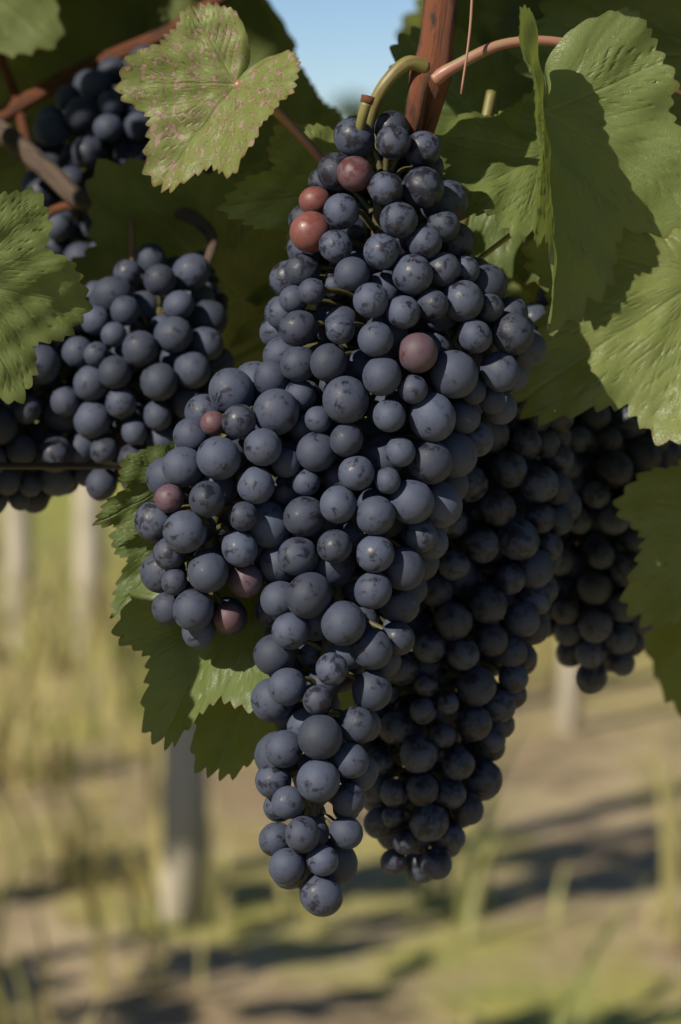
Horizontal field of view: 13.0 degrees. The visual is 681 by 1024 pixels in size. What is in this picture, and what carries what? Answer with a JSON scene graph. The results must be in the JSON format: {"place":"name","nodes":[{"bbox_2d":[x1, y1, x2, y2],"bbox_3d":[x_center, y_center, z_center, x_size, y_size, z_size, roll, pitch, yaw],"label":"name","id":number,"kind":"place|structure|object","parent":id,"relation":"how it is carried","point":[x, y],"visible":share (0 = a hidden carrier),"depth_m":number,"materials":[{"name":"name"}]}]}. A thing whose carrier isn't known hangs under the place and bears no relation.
{"place":"outdoors","nodes":[
{"label":"outdoors","id":0,"kind":"place"},
{"bbox_2d":[0,462,120,468],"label":"trellis wire","id":1,"kind":"object","parent":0,"point":[33,465],"visible":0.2,"depth_m":1.04,"materials":[{"name":"metal"}]},
{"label":"vine leaf","id":2,"kind":"object","parent":1,"relation":"attached to","visible":0},
{"bbox_2d":[395,0,423,37],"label":"vine leaf","id":3,"kind":"object","parent":2,"relation":"attached to","point":[409,20],"depth_m":1.46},
{"bbox_2d":[0,243,234,512],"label":"grape cluster","id":4,"kind":"object","parent":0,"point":[124,370],"visible":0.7,"depth_m":1.06,"materials":[{"name":"blue food"}]},
{"bbox_2d":[175,251,228,310],"bbox_3d":[-0.055,-0.072,1.101,0.028,0.048,0.028,0,7,0],"label":"shrivelled grape cluster","id":5,"kind":"object","parent":4,"relation":"attached to","point":[221,298],"visible":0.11,"depth_m":1.10,"materials":[{"name":"black food"}]},
{"bbox_2d":[0,0,680,289],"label":"vine canes","id":6,"kind":"object","parent":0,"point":[432,66],"visible":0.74,"depth_m":1.00,"materials":[{"name":"brown plant"}]},
{"bbox_2d":[0,0,63,57],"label":"vine leaf","id":7,"kind":"object","parent":6,"relation":"attached to","point":[28,27],"visible":1,"depth_m":1.21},
{"bbox_2d":[0,187,92,404],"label":"vine leaf","id":8,"kind":"object","parent":6,"relation":"attached to","point":[44,291],"visible":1,"depth_m":0.94,"materials":[{"name":"green plant"}]},
{"bbox_2d":[0,0,165,166],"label":"vine leaf","id":9,"kind":"object","parent":6,"relation":"attached to","point":[26,76],"visible":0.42,"depth_m":1.27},
{"bbox_2d":[21,44,212,260],"bbox_3d":[-0.089,-0.136,1.201,0.079,0.103,0.079,0,7,0],"label":"grape cluster","id":10,"kind":"object","parent":6,"relation":"attached to","point":[95,115],"visible":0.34,"depth_m":1.18,"materials":[{"name":"food"}]},
{"bbox_2d":[0,0,276,215],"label":"vine leaf","id":11,"kind":"object","parent":6,"relation":"attached to","point":[91,28],"visible":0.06,"depth_m":1.26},
{"bbox_2d":[71,158,288,448],"bbox_3d":[-0.064,-0.071,1.128,0.135,0.126,0.086,0,7,0],"label":"vine leaf","id":12,"kind":"object","parent":6,"relation":"attached to","point":[247,259],"visible":0.35,"depth_m":1.10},
{"bbox_2d":[114,1,324,192],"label":"vine leaf","id":13,"kind":"object","parent":6,"relation":"attached to","point":[196,91],"visible":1,"depth_m":0.97,"materials":[{"name":"green plant"}]},
{"bbox_2d":[260,0,296,56],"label":"vine leaf","id":14,"kind":"object","parent":6,"relation":"attached to","point":[285,40],"visible":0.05,"depth_m":1.29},
{"bbox_2d":[239,66,342,174],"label":"vine leaf","id":15,"kind":"object","parent":6,"relation":"attached to","point":[303,103],"visible":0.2,"depth_m":1.21,"materials":[{"name":"green plant"}]},
{"bbox_2d":[216,121,376,249],"bbox_3d":[-0.007,-0.107,1.000,0.068,0.049,0.011,-2,7,-19],"label":"vine leaf","id":16,"kind":"object","parent":6,"relation":"attached to","point":[268,200],"visible":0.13,"depth_m":1.00,"materials":[{"name":"green plant"}]},
{"bbox_2d":[228,273,365,417],"bbox_3d":[-0.009,-0.070,1.129,0.116,0.119,0.030,2,7,16],"label":"vine leaf","id":17,"kind":"object","parent":6,"relation":"attached to","point":[247,344],"visible":0.06,"depth_m":1.14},
{"bbox_2d":[134,110,546,916],"bbox_3d":[-0.001,-0.002,0.967,0.128,0.254,0.078,-4,8,-29],"label":"grape cluster","id":18,"kind":"object","parent":6,"relation":"hanging from","point":[334,518],"visible":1,"depth_m":0.94,"materials":[{"name":"food"}]},
{"bbox_2d":[108,526,155,618],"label":"vine leaf","id":19,"kind":"object","parent":18,"relation":"attached to","point":[133,545],"visible":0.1,"depth_m":0.99,"materials":[{"name":"green plant"}]},
{"bbox_2d":[92,441,174,528],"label":"vine leaf","id":20,"kind":"object","parent":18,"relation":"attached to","point":[121,508],"visible":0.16,"depth_m":0.97,"materials":[{"name":"green plant"}]},
{"bbox_2d":[111,533,271,750],"bbox_3d":[-0.037,0.038,0.977,0.067,0.078,0.046,4,8,27],"label":"vine leaf","id":21,"kind":"object","parent":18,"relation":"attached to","point":[185,682],"visible":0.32,"depth_m":0.97,"materials":[{"name":"green plant"}]},
{"bbox_2d":[190,691,353,780],"bbox_3d":[-0.026,0.046,0.996,0.082,0.085,0.024,-2,7,-15],"label":"vine leaf","id":22,"kind":"object","parent":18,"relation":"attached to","point":[227,737],"visible":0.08,"depth_m":0.99,"materials":[{"name":"green plant"}]},
{"bbox_2d":[347,26,548,295],"bbox_3d":[0.044,-0.120,1.048,0.104,0.103,0.024,0,7,0],"label":"vine leaf","id":23,"kind":"object","parent":6,"relation":"attached to","point":[510,258],"visible":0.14,"depth_m":1.05,"materials":[{"name":"green plant"}]},
{"bbox_2d":[354,295,581,883],"bbox_3d":[0.043,0.024,1.048,0.083,0.209,0.085,0,7,0],"label":"grape cluster","id":24,"kind":"object","parent":6,"relation":"hanging from","point":[478,623],"visible":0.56,"depth_m":1.02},
{"bbox_2d":[414,90,539,236],"bbox_3d":[0.059,-0.116,0.986,0.078,0.049,0.032,-5,9,-35],"label":"vine leaf","id":25,"kind":"object","parent":6,"relation":"attached to","point":[492,169],"visible":0.46,"depth_m":0.98,"materials":[{"name":"green plant"}]},
{"bbox_2d":[544,293,619,494],"bbox_3d":[0.148,-0.070,1.147,0.169,0.158,0.035,-3,8,-25],"label":"vine leaf","id":26,"kind":"object","parent":6,"relation":"attached to","point":[549,300],"visible":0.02,"depth_m":1.13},
{"bbox_2d":[507,0,680,125],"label":"vine leaf","id":27,"kind":"object","parent":6,"relation":"attached to","point":[562,18],"visible":0.19,"depth_m":1.04,"materials":[{"name":"green plant"}]},
{"bbox_2d":[510,227,680,445],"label":"vine leaf","id":28,"kind":"object","parent":6,"relation":"attached to","point":[618,347],"visible":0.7,"depth_m":1.01,"materials":[{"name":"green plant"}]},
{"bbox_2d":[518,4,680,336],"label":"vine leaf","id":29,"kind":"object","parent":6,"relation":"attached to","point":[608,133],"visible":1,"depth_m":0.94,"materials":[{"name":"green plant"}]},
{"bbox_2d":[527,287,680,694],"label":"grape cluster","id":30,"kind":"object","parent":6,"relation":"hanging from","point":[596,631],"visible":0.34,"depth_m":1.11,"materials":[{"name":"black food"}]},
{"bbox_2d":[613,459,680,632],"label":"vine leaf","id":31,"kind":"object","parent":6,"relation":"attached to","point":[648,504],"visible":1,"depth_m":1.05,"materials":[{"name":"green plant"}]},
{"bbox_2d":[642,621,680,715],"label":"vine leaf","id":32,"kind":"object","parent":6,"relation":"attached to","point":[662,648],"visible":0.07,"depth_m":1.23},
{"bbox_2d":[0,421,680,1023],"bbox_3d":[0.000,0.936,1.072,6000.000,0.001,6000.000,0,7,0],"label":"ground","id":33,"kind":"structure","parent":0,"point":[594,783],"depth_m":4.20,"materials":[{"name":"beige soil"}]},
{"bbox_2d":[5,502,34,646],"bbox_3d":[-0.689,-0.460,6.289,0.067,1.700,0.052,-3,7,-20],"label":"vineyard post","id":34,"kind":"object","parent":33,"relation":"on","point":[17,523],"visible":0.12,"depth_m":6.34,"materials":[{"name":"brown wood"}]},
{"bbox_2d":[75,484,102,657],"bbox_3d":[-0.522,-0.445,6.164,0.074,1.700,0.057,-1,7,-10],"label":"vineyard post","id":35,"kind":"object","parent":33,"relation":"on","point":[88,508],"visible":0.16,"depth_m":6.21,"materials":[{"name":"brown wood"}]},
{"bbox_2d":[162,723,208,921],"bbox_3d":[-0.215,-0.234,4.039,0.065,1.800,0.062,0,7,0],"label":"vineyard post","id":36,"kind":"object","parent":33,"relation":"on","point":[184,788],"visible":0.15,"depth_m":4.09,"materials":[{"name":"grey wood"}]},
{"bbox_2d":[324,81,362,119],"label":"tree","id":37,"kind":"object","parent":33,"relation":"on","point":[350,106],"visible":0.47,"depth_m":428.51,"materials":[{"name":"green plant"}]},
{"bbox_2d":[556,664,581,733],"bbox_3d":[0.441,-0.297,5.372,0.118,1.600,0.038,-6,9,-40],"label":"vineyard post","id":38,"kind":"object","parent":33,"relation":"on","point":[569,708],"visible":0.03,"depth_m":5.42,"materials":[{"name":"brown wood"}]},
{"bbox_2d":[0,435,680,1023],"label":"weedy grass","id":39,"kind":"structure","parent":0,"point":[14,765],"depth_m":4.29,"materials":[{"name":"plant"}]},
{"bbox_2d":[269,0,417,118],"label":"sky","id":40,"kind":"structure","parent":0,"point":[345,44],"materials":[{"name":"blue"}]},
{"bbox_2d":[479,0,523,113],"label":"vine leaf","id":41,"kind":"object","parent":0,"point":[491,15],"visible":0.06,"depth_m":1.18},
{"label":"vine leaf","id":42,"kind":"object","parent":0,"visible":0},
{"bbox_2d":[501,268,539,294],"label":"vine leaf","id":43,"kind":"object","parent":42,"relation":"attached to","point":[533,287],"visible":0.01,"depth_m":1.19,"materials":[{"name":"green plant"}]},
{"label":"vine leaf","id":44,"kind":"object","parent":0,"visible":0},
{"bbox_2d":[456,0,483,41],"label":"vine leaf","id":45,"kind":"object","parent":44,"relation":"attached to","point":[463,16],"visible":0.02,"depth_m":1.34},
{"bbox_2d":[504,282,536,304],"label":"vine leaf","id":46,"kind":"object","parent":44,"relation":"attached to","point":[514,289],"depth_m":1.34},
{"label":"vine leaf","id":47,"kind":"object","parent":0,"visible":0},
{"bbox_2d":[607,423,680,450],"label":"vine leaf","id":48,"kind":"object","parent":47,"relation":"attached to","point":[621,447],"visible":0.08,"depth_m":1.12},
{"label":"shaded vine leaf","id":49,"kind":"object","parent":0,"visible":0},
{"bbox_2d":[495,0,545,91],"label":"vine leaf","id":50,"kind":"object","parent":49,"relation":"attached to","point":[508,26],"visible":0.02,"depth_m":1.17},
{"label":"vine leaf","id":51,"kind":"object","parent":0,"visible":0},
{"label":"vine leaf","id":52,"kind":"object","parent":51,"relation":"on","visible":0},
{"bbox_2d":[479,10,492,44],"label":"vine leaf","id":53,"kind":"object","parent":52,"relation":"attached to","point":[484,33],"visible":0.01,"depth_m":1.32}
]}

